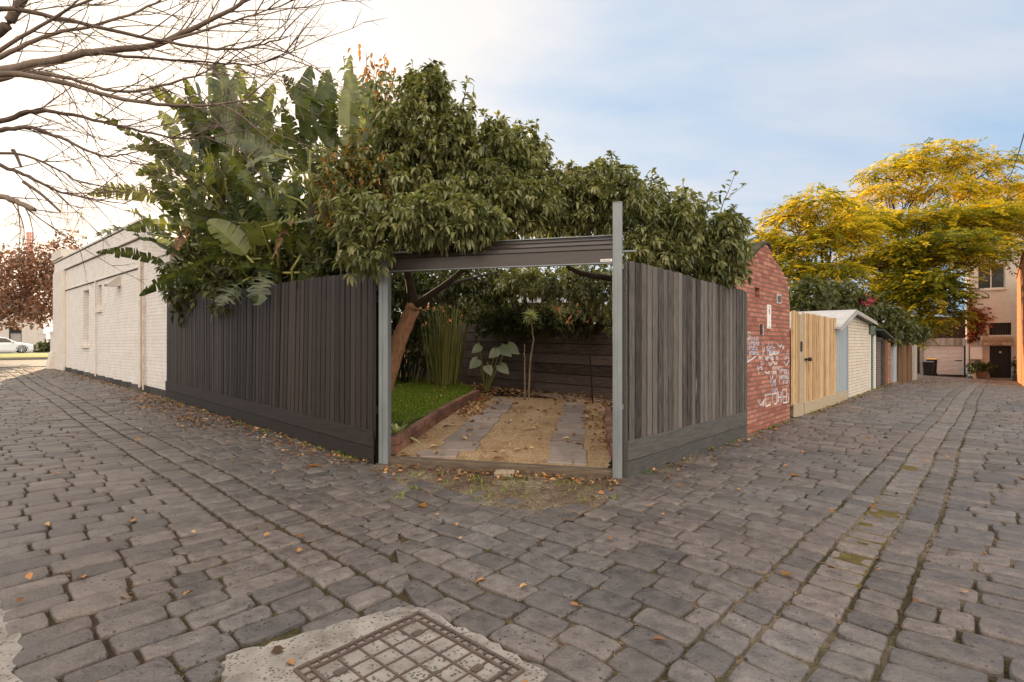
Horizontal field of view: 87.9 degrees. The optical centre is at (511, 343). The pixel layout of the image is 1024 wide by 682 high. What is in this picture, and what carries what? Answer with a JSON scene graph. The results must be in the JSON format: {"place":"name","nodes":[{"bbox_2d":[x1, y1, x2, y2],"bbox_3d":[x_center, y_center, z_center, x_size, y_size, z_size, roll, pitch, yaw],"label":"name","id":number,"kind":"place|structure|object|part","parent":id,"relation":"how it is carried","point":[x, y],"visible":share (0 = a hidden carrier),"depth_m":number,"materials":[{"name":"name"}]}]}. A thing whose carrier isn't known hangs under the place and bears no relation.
{"place":"outdoors","nodes":[
{"label":"outdoors","id":0,"kind":"place"},
{"bbox_2d":[0,600,22,681],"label":"concrete path","id":1,"kind":"structure","parent":0,"point":[11,648],"depth_m":2.48,"materials":[{"name":"grey concrete"}]},
{"bbox_2d":[0,352,48,352],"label":"road","id":2,"kind":"structure","parent":0,"point":[25,352],"depth_m":51.77,"materials":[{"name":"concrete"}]},
{"bbox_2d":[0,337,33,352],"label":"parked car","id":3,"kind":"object","parent":2,"relation":"on","point":[6,344],"visible":0.98,"depth_m":47.74,"materials":[{"name":"white paint"}]},
{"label":"window","id":4,"kind":"part","parent":3,"relation":"part of","materials":[{"name":"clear glass"}]},
{"bbox_2d":[26,232,32,287],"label":"construction crane","id":5,"kind":"object","parent":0,"point":[27,237],"visible":0.15,"depth_m":189.90,"materials":[{"name":"metal"}]},
{"bbox_2d":[59,204,87,247],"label":"construction crane","id":6,"kind":"object","parent":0,"point":[77,231],"visible":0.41,"depth_m":189.93,"materials":[{"name":"metal"}]},
{"bbox_2d":[0,359,404,367],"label":"road","id":7,"kind":"structure","parent":0,"point":[23,363],"depth_m":25.59,"materials":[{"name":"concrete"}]},
{"bbox_2d":[391,377,473,429],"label":"lawn","id":8,"kind":"structure","parent":0,"point":[399,423],"depth_m":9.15,"materials":[{"name":"green plant"}]},
{"bbox_2d":[154,190,397,328],"bbox_3d":[-4.700,-0.767,10.122,6.780,4.062,2.316,0,0,31],"label":"shrub","id":9,"kind":"object","parent":8,"relation":"on","point":[325,256],"visible":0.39,"depth_m":9.58,"materials":[{"name":"green plant"}]},
{"bbox_2d":[214,54,401,264],"bbox_3d":[-3.105,-1.883,9.214,3.301,6.211,3.080,0,0,0],"label":"bird of paradise","id":10,"kind":"object","parent":8,"relation":"on","point":[345,107],"visible":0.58,"depth_m":8.23,"materials":[{"name":"green plant"}]},
{"bbox_2d":[348,44,398,276],"bbox_3d":[-2.339,-1.985,9.229,1.006,6.273,0.618,0,0,0],"label":"tall shrub","id":11,"kind":"object","parent":8,"relation":"on","point":[372,67],"visible":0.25,"depth_m":9.18,"materials":[{"name":"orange plant"}]},
{"bbox_2d":[393,382,467,413],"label":"fallen leaves","id":12,"kind":"object","parent":8,"relation":"on","point":[426,393],"visible":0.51,"depth_m":10.95,"materials":[{"name":"brown plant"}]},
{"bbox_2d":[414,450,458,457],"bbox_3d":[-0.933,1.381,6.620,0.525,0.051,0.309,0,0,0],"label":"paving stone","id":13,"kind":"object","parent":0,"point":[431,454],"depth_m":6.55,"materials":[{"name":"grey stone"}]},
{"bbox_2d":[437,398,515,450],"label":"path","id":14,"kind":"structure","parent":0,"point":[455,441],"depth_m":8.19,"materials":[{"name":"grey stone"}]},
{"bbox_2d":[406,279,577,376],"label":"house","id":15,"kind":"structure","parent":0,"point":[539,301],"depth_m":19.80,"materials":[{"name":"grey brick"}]},
{"bbox_2d":[374,386,612,467],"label":"garden soil","id":16,"kind":"structure","parent":0,"point":[502,394],"depth_m":12.63,"materials":[{"name":"brown soil"}]},
{"bbox_2d":[94,149,228,308],"bbox_3d":[-6.886,-1.577,12.041,3.582,5.430,3.330,0,0,0],"label":"bird of paradise","id":17,"kind":"object","parent":16,"relation":"on","point":[172,211],"visible":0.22,"depth_m":11.38,"materials":[{"name":"green plant"}]},
{"bbox_2d":[89,60,321,289],"bbox_3d":[-5.744,-2.446,10.908,4.799,7.244,4.384,0,0,0],"label":"bird of paradise","id":18,"kind":"object","parent":16,"relation":"on","point":[215,179],"visible":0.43,"depth_m":10.45,"materials":[{"name":"green plant"}]},
{"bbox_2d":[132,139,353,305],"bbox_3d":[-4.920,-1.320,10.202,6.005,5.233,3.483,0,0,20],"label":"bird of paradise","id":19,"kind":"object","parent":16,"relation":"on","point":[227,233],"visible":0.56,"depth_m":9.18,"materials":[{"name":"green plant"}]},
{"bbox_2d":[391,421,418,441],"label":"spider plant","id":20,"kind":"object","parent":16,"relation":"on","point":[396,428],"visible":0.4,"depth_m":7.45,"materials":[{"name":"green plant"}]},
{"bbox_2d":[392,334,435,383],"bbox_3d":[-2.837,0.389,14.168,1.806,1.554,1.610,0,0,0],"label":"reed clump","id":21,"kind":"object","parent":16,"relation":"on","point":[408,374],"visible":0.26,"depth_m":14.08,"materials":[{"name":"green plant"}]},
{"bbox_2d":[391,390,479,454],"bbox_3d":[-1.183,1.235,9.367,0.199,0.399,5.323,0,0,8],"label":"brick edging","id":22,"kind":"object","parent":16,"relation":"on","point":[400,440],"visible":0.85,"depth_m":8.24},
{"bbox_2d":[304,58,568,395],"bbox_3d":[-0.970,-1.373,7.709,3.549,5.409,4.601,0,0,0],"label":"broadleaf tree","id":23,"kind":"object","parent":16,"relation":"on","point":[417,169],"visible":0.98,"depth_m":6.87,"materials":[{"name":"green plant"}]},
{"bbox_2d":[419,304,470,384],"bbox_3d":[-1.724,0.056,13.592,1.352,2.250,1.350,0,0,0],"label":"reed clump","id":24,"kind":"object","parent":16,"relation":"on","point":[443,357],"visible":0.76,"depth_m":13.51,"materials":[{"name":"green plant"}]},
{"bbox_2d":[391,268,551,378],"bbox_3d":[-2.006,-0.653,13.555,5.587,3.882,5.490,0,0,-24],"label":"hedge","id":25,"kind":"object","parent":16,"relation":"on","point":[481,287],"visible":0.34,"depth_m":12.33,"materials":[{"name":"green plant"}]},
{"bbox_2d":[469,341,518,393],"bbox_3d":[-0.400,0.572,12.399,1.154,1.276,0.625,0,0,0],"label":"elephant ear","id":26,"kind":"object","parent":16,"relation":"on","point":[509,348],"visible":0.9,"depth_m":12.45},
{"bbox_2d":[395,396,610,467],"bbox_3d":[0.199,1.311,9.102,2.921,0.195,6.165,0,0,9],"label":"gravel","id":27,"kind":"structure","parent":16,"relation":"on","point":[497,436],"depth_m":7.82,"materials":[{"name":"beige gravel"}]},
{"bbox_2d":[522,309,538,399],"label":"spindly yucca","id":28,"kind":"object","parent":27,"relation":"on","point":[529,315],"visible":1,"depth_m":11.69,"materials":[{"name":"plant"}]},
{"bbox_2d":[493,265,612,402],"bbox_3d":[0.956,-0.235,10.293,3.070,2.986,2.260,0,0,14],"label":"shrub","id":29,"kind":"object","parent":27,"relation":"on","point":[567,285],"visible":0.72,"depth_m":10.02,"materials":[{"name":"green plant"}]},
{"bbox_2d":[400,381,612,457],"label":"fallen leaves","id":30,"kind":"object","parent":16,"relation":"on","point":[471,407],"visible":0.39,"depth_m":10.35,"materials":[{"name":"brown plant"}]},
{"bbox_2d":[605,406,612,462],"bbox_3d":[1.460,1.294,7.854,0.164,0.323,3.730,0,0,8],"label":"brick edging","id":31,"kind":"object","parent":16,"relation":"on","point":[609,424],"visible":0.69,"depth_m":7.53,"materials":[{"name":"brown brick"}]},
{"bbox_2d":[533,150,758,289],"bbox_3d":[1.900,-0.849,8.175,3.614,4.291,2.508,0,0,0],"label":"broadleaf tree","id":32,"kind":"object","parent":16,"relation":"on","point":[662,232],"visible":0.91,"depth_m":7.59,"materials":[{"name":"green plant"}]},
{"bbox_2d":[718,170,746,211],"bbox_3d":[3.418,-0.731,8.290,0.538,3.962,0.125,0,0,-9],"label":"sapling","id":33,"kind":"object","parent":32,"relation":"attached to","point":[723,186],"visible":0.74,"depth_m":8.29,"materials":[{"name":"green plant"}]},
{"bbox_2d":[362,465,633,520],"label":"dirt","id":34,"kind":"structure","parent":0,"point":[554,495],"depth_m":5.37,"materials":[{"name":"brown soil"}]},
{"bbox_2d":[379,463,618,493],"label":"fallen leaves","id":35,"kind":"object","parent":34,"relation":"on","point":[515,474],"visible":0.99,"depth_m":5.76,"materials":[{"name":"brown plant"}]},
{"bbox_2d":[389,456,612,477],"bbox_3d":[-0.199,1.423,6.110,2.823,0.115,0.120,0,0,14],"label":"timber sleeper","id":36,"kind":"object","parent":34,"relation":"on","point":[594,472],"visible":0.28,"depth_m":6.04,"materials":[{"name":"brown wood"}]},
{"bbox_2d":[494,470,514,476],"bbox_3d":[-0.081,1.435,5.858,0.220,0.070,0.110,-3,7,14],"label":"brick","id":37,"kind":"object","parent":34,"relation":"on","point":[499,472],"visible":0.72,"depth_m":5.82,"materials":[{"name":"stone"}]},
{"bbox_2d":[0,365,1023,681],"bbox_3d":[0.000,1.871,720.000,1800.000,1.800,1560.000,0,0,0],"label":"ground","id":38,"kind":"structure","parent":0,"point":[814,667],"depth_m":3.40,"materials":[{"name":"grey stone"}]},
{"bbox_2d":[0,293,43,341],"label":"house","id":39,"kind":"structure","parent":38,"relation":"on","point":[25,334],"depth_m":60.69,"materials":[{"name":"paint"}]},
{"bbox_2d":[9,327,21,341],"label":"window","id":40,"kind":"structure","parent":39,"relation":"in","point":[15,335],"depth_m":60.32,"materials":[{"name":"glass"}]},
{"bbox_2d":[0,333,46,351],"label":"garden wall","id":41,"kind":"structure","parent":38,"relation":"on","point":[42,337],"depth_m":58.14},
{"bbox_2d":[0,358,47,359],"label":"kerb","id":42,"kind":"structure","parent":38,"relation":"on","point":[22,358],"depth_m":31.48,"materials":[{"name":"grey concrete"}]},
{"bbox_2d":[0,353,48,357],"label":"grass verge","id":43,"kind":"object","parent":38,"relation":"on","point":[23,355],"depth_m":37.03,"materials":[{"name":"green plant"}]},
{"bbox_2d":[0,228,87,331],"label":"street tree","id":44,"kind":"object","parent":43,"relation":"on","point":[16,301],"visible":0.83,"depth_m":30.70,"materials":[{"name":"brown plant"}]},
{"bbox_2d":[31,339,49,351],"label":"shrub","id":45,"kind":"object","parent":38,"relation":"on","point":[44,346],"visible":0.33,"depth_m":52.63,"materials":[{"name":"green plant"}]},
{"bbox_2d":[0,0,387,287],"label":"bare tree","id":46,"kind":"object","parent":38,"relation":"on","point":[24,68],"visible":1,"depth_m":5.30,"materials":[{"name":"brown plant"}]},
{"bbox_2d":[0,367,409,681],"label":"laneway","id":47,"kind":"structure","parent":38,"relation":"on","point":[68,650],"depth_m":3.94,"materials":[{"name":"grey stone"}]},
{"bbox_2d":[46,218,394,396],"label":"building","id":48,"kind":"structure","parent":38,"relation":"on","point":[110,325],"depth_m":15.39,"materials":[{"name":"white brick"}]},
{"bbox_2d":[165,271,378,463],"bbox_3d":[-4.762,0.242,9.386,8.614,2.610,0.212,0,0,43],"label":"paling fence","id":49,"kind":"object","parent":38,"relation":"on","point":[291,360],"visible":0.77,"depth_m":7.85,"materials":[{"name":"grey wood"}]},
{"bbox_2d":[376,260,390,465],"bbox_3d":[-1.530,0.230,6.400,0.180,2.560,0.130,0,0,14],"label":"gate post","id":50,"kind":"object","parent":38,"relation":"on","point":[384,370],"visible":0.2,"depth_m":6.36,"materials":[{"name":"metal"}]},
{"bbox_2d":[221,605,546,681],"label":"concrete apron","id":51,"kind":"object","parent":38,"relation":"on","point":[256,664],"visible":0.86,"depth_m":2.49,"materials":[{"name":"grey concrete"}]},
{"bbox_2d":[293,611,524,681],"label":"manhole cover","id":52,"kind":"object","parent":51,"relation":"on","point":[414,650],"visible":0.95,"depth_m":2.41,"materials":[{"name":"metal"}]},
{"bbox_2d":[126,383,892,502],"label":"weeds","id":53,"kind":"object","parent":38,"relation":"on","point":[412,478],"visible":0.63,"depth_m":5.64,"materials":[{"name":"green plant"}]},
{"bbox_2d":[412,324,612,398],"bbox_3d":[0.600,0.423,13.225,9.680,2.054,0.134,0,0,41],"label":"board fence","id":54,"kind":"object","parent":38,"relation":"on","point":[562,366],"visible":0.41,"depth_m":12.91,"materials":[{"name":"paint"}]},
{"bbox_2d":[464,294,612,341],"bbox_3d":[0.511,-0.141,12.750,4.266,2.594,1.490,0,0,41],"label":"climbing plant","id":55,"kind":"object","parent":54,"relation":"attached to","point":[494,324],"visible":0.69,"depth_m":12.62,"materials":[{"name":"green plant"}]},
{"bbox_2d":[9,467,1018,681],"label":"debris","id":56,"kind":"object","parent":38,"relation":"on","point":[563,643],"visible":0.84,"depth_m":3.46,"materials":[{"name":"brown plant"}]},
{"bbox_2d":[610,201,635,480],"bbox_3d":[1.192,-0.004,5.704,0.275,3.028,0.136,0,0,14],"label":"gate post","id":57,"kind":"object","parent":38,"relation":"on","point":[618,268],"visible":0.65,"depth_m":5.67,"materials":[{"name":"metal"}]},
{"bbox_2d":[389,235,612,271],"bbox_3d":[-0.140,-1.036,6.239,2.673,0.352,0.460,0,0,14],"label":"roller door","id":58,"kind":"structure","parent":57,"relation":"attached to","point":[562,251],"depth_m":5.98,"materials":[{"name":"grey metal"}]},
{"bbox_2d":[622,261,746,478],"bbox_3d":[2.443,0.302,7.062,0.112,2.416,3.664,0,0,42],"label":"paling fence","id":59,"kind":"object","parent":38,"relation":"on","point":[684,365],"visible":0.94,"depth_m":6.59,"materials":[{"name":"grey wood"}]},
{"bbox_2d":[379,374,1023,681],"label":"laneway","id":60,"kind":"structure","parent":38,"relation":"on","point":[927,649],"depth_m":3.63,"materials":[{"name":"grey stone"}]},
{"bbox_2d":[15,368,1023,681],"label":"fallen leaves","id":61,"kind":"object","parent":60,"relation":"on","point":[275,648],"depth_m":7.79,"materials":[{"name":"brown plant"}]},
{"bbox_2d":[781,570,792,574],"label":"fallen leaf","id":62,"kind":"object","parent":60,"relation":"on","point":[785,573],"visible":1,"depth_m":3.33,"materials":[{"name":"orange plant"}]},
{"bbox_2d":[823,553,875,589],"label":"moss","id":63,"kind":"object","parent":60,"relation":"on","point":[854,559],"visible":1,"depth_m":3.59,"materials":[{"name":"green plant"}]},
{"bbox_2d":[844,521,887,551],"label":"moss","id":64,"kind":"object","parent":60,"relation":"on","point":[869,525],"visible":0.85,"depth_m":3.95,"materials":[{"name":"green plant"}]},
{"bbox_2d":[865,503,900,518],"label":"moss","id":65,"kind":"object","parent":60,"relation":"on","point":[884,513],"visible":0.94,"depth_m":4.58,"materials":[{"name":"green plant"}]},
{"bbox_2d":[881,482,914,498],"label":"moss","id":66,"kind":"object","parent":60,"relation":"on","point":[902,493],"visible":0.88,"depth_m":5.20,"materials":[{"name":"green plant"}]},
{"bbox_2d":[900,463,924,470],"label":"moss","id":67,"kind":"object","parent":60,"relation":"on","point":[910,468],"visible":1,"depth_m":6.24,"materials":[{"name":"green plant"}]},
{"bbox_2d":[922,361,933,375],"bbox_3d":[27.992,1.649,35.712,0.603,0.999,0.769,0,0,43],"label":"wheelie bin","id":68,"kind":"object","parent":60,"relation":"on","point":[928,367],"visible":1,"depth_m":35.48,"materials":[{"name":"plastic"}]},
{"bbox_2d":[926,358,937,375],"bbox_3d":[28.689,1.584,36.293,0.603,1.199,0.769,0,0,43],"label":"wheelie bin","id":69,"kind":"object","parent":60,"relation":"on","point":[935,360],"visible":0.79,"depth_m":35.97,"materials":[{"name":"plastic"}]},
{"bbox_2d":[965,360,997,378],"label":"potted plant","id":70,"kind":"object","parent":60,"relation":"on","point":[980,370],"visible":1,"depth_m":34.63,"materials":[{"name":"green plant"}]},
{"bbox_2d":[733,241,789,434],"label":"brick wall","id":71,"kind":"structure","parent":38,"relation":"on","point":[768,351],"depth_m":9.23,"materials":[{"name":"red brick"}]},
{"bbox_2d":[791,310,847,416],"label":"timber gate","id":72,"kind":"structure","parent":38,"relation":"on","point":[813,358],"depth_m":11.34,"materials":[{"name":"brown wood"}]},
{"bbox_2d":[744,182,903,295],"bbox_3d":[15.508,-3.020,26.215,8.307,9.590,5.912,0,0,0],"label":"feathery tree","id":73,"kind":"object","parent":38,"relation":"on","point":[834,235],"visible":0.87,"depth_m":25.48,"materials":[{"name":"yellow plant"}]},
{"bbox_2d":[790,309,877,398],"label":"shed","id":74,"kind":"structure","parent":38,"relation":"on","point":[856,321],"depth_m":14.99,"materials":[{"name":"beige paint"}]},
{"bbox_2d":[836,326,847,392],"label":"sheet gate","id":75,"kind":"structure","parent":74,"relation":"attached to","point":[842,363],"depth_m":13.60,"materials":[{"name":"white metal"}]},
{"bbox_2d":[788,272,921,338],"bbox_3d":[12.231,-0.411,19.245,9.774,3.756,2.342,0,0,-39],"label":"hedge","id":76,"kind":"object","parent":38,"relation":"on","point":[827,295],"visible":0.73,"depth_m":17.91,"materials":[{"name":"green plant"}]},
{"bbox_2d":[869,326,875,390],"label":"garage","id":77,"kind":"structure","parent":38,"relation":"on","point":[872,357],"depth_m":17.23,"materials":[{"name":"green metal"}]},
{"bbox_2d":[871,335,872,388],"bbox_3d":[11.531,0.607,17.068,0.022,1.787,0.823,0,0,42],"label":"door","id":78,"kind":"structure","parent":77,"relation":"in","point":[871,335],"depth_m":17.22,"materials":[{"name":"green metal"}]},
{"bbox_2d":[875,329,893,387],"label":"garage","id":79,"kind":"structure","parent":38,"relation":"on","point":[882,359],"depth_m":18.49,"materials":[{"name":"red brick"}]},
{"bbox_2d":[877,341,880,386],"bbox_3d":[12.439,0.696,18.060,0.022,1.608,1.250,0,0,42],"label":"door","id":80,"kind":"structure","parent":79,"relation":"in","point":[878,342],"depth_m":18.22,"materials":[{"name":"beige metal"}]},
{"bbox_2d":[888,342,897,383],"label":"brick pier","id":81,"kind":"structure","parent":38,"relation":"on","point":[892,364],"depth_m":19.89,"materials":[{"name":"paint"}]},
{"bbox_2d":[873,322,933,347],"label":"creeper","id":82,"kind":"object","parent":81,"relation":"attached to","point":[917,336],"visible":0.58,"depth_m":21.09,"materials":[{"name":"green plant"}]},
{"bbox_2d":[898,342,916,381],"bbox_3d":[17.382,0.844,23.460,0.300,2.112,5.744,0,0,42],"label":"timber fence","id":83,"kind":"object","parent":38,"relation":"on","point":[907,363],"visible":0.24,"depth_m":23.34,"materials":[{"name":"brown wood"}]},
{"bbox_2d":[823,137,1023,350],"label":"feathery tree","id":84,"kind":"object","parent":38,"relation":"on","point":[908,263],"visible":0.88,"depth_m":27.16,"materials":[{"name":"yellow plant"}]},
{"bbox_2d":[917,316,965,375],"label":"wall","id":85,"kind":"structure","parent":38,"relation":"on","point":[961,330],"depth_m":42.16,"materials":[{"name":"brick"}]},
{"bbox_2d":[920,338,965,377],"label":"garage","id":86,"kind":"structure","parent":38,"relation":"on","point":[949,354],"depth_m":36.54,"materials":[{"name":"grey metal"}]},
{"bbox_2d":[924,346,963,374],"bbox_3d":[29.801,1.125,36.697,2.163,1.985,0.025,0,0,43],"label":"door","id":87,"kind":"structure","parent":86,"relation":"in","point":[946,356],"depth_m":36.54,"materials":[{"name":"grey metal"}]},
{"bbox_2d":[965,185,1023,380],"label":"house","id":88,"kind":"structure","parent":38,"relation":"on","point":[996,345],"depth_m":34.75,"materials":[{"name":"beige paint"}]},
{"bbox_2d":[965,300,996,343],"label":"wall creeper","id":89,"kind":"object","parent":88,"relation":"attached to","point":[971,334],"depth_m":35.29,"materials":[{"name":"red plant"}]},
{"bbox_2d":[977,262,1007,290],"bbox_3d":[31.551,-4.416,34.993,1.608,1.785,0.260,0,0,43],"label":"window","id":90,"kind":"structure","parent":88,"relation":"in","point":[996,281],"depth_m":34.98,"materials":[{"name":"white glass"}]},
{"bbox_2d":[989,323,1010,334],"bbox_3d":[31.957,-0.982,34.778,1.061,0.794,0.263,0,0,43],"label":"barred window","id":91,"kind":"structure","parent":88,"relation":"in","point":[999,328],"depth_m":34.77,"materials":[{"name":"paint"}]},
{"bbox_2d":[990,346,1010,377],"bbox_3d":[31.992,1.181,34.809,1.045,2.111,0.110,0,0,43],"label":"door","id":92,"kind":"structure","parent":88,"relation":"in","point":[1000,356],"depth_m":34.76,"materials":[{"name":"paint"}]},
{"bbox_2d":[1010,356,1016,380],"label":"potted plant","id":93,"kind":"object","parent":38,"relation":"on","point":[1014,365],"visible":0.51,"depth_m":33.84,"materials":[{"name":"green plant"}]},
{"bbox_2d":[1016,248,1023,385],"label":"building","id":94,"kind":"structure","parent":38,"relation":"on","point":[1020,327],"depth_m":27.59,"materials":[{"name":"orange brick"}]},
{"bbox_2d":[0,0,1023,341],"label":"sky","id":95,"kind":"structure","parent":0,"point":[787,96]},
{"bbox_2d":[546,457,586,465],"bbox_3d":[0.655,1.404,6.280,0.475,0.052,0.268,0,0,12],"label":"paving stone","id":96,"kind":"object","parent":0,"point":[568,461],"depth_m":6.22,"materials":[{"name":"grey stone"}]},
{"bbox_2d":[548,402,586,458],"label":"path","id":97,"kind":"structure","parent":0,"point":[569,422],"depth_m":7.80,"materials":[{"name":"grey stone"}]},
{"bbox_2d":[527,392,612,403],"bbox_3d":[1.289,1.223,12.095,2.424,0.106,0.462,0,0,43],"label":"edging","id":98,"kind":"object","parent":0,"point":[570,397],"depth_m":11.99,"materials":[{"name":"brown wood"}]},
{"bbox_2d":[1008,134,1023,178],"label":"overhead cable","id":99,"kind":"object","parent":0,"point":[1017,154],"visible":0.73,"depth_m":19.59,"materials":[{"name":"paint"}]}
]}

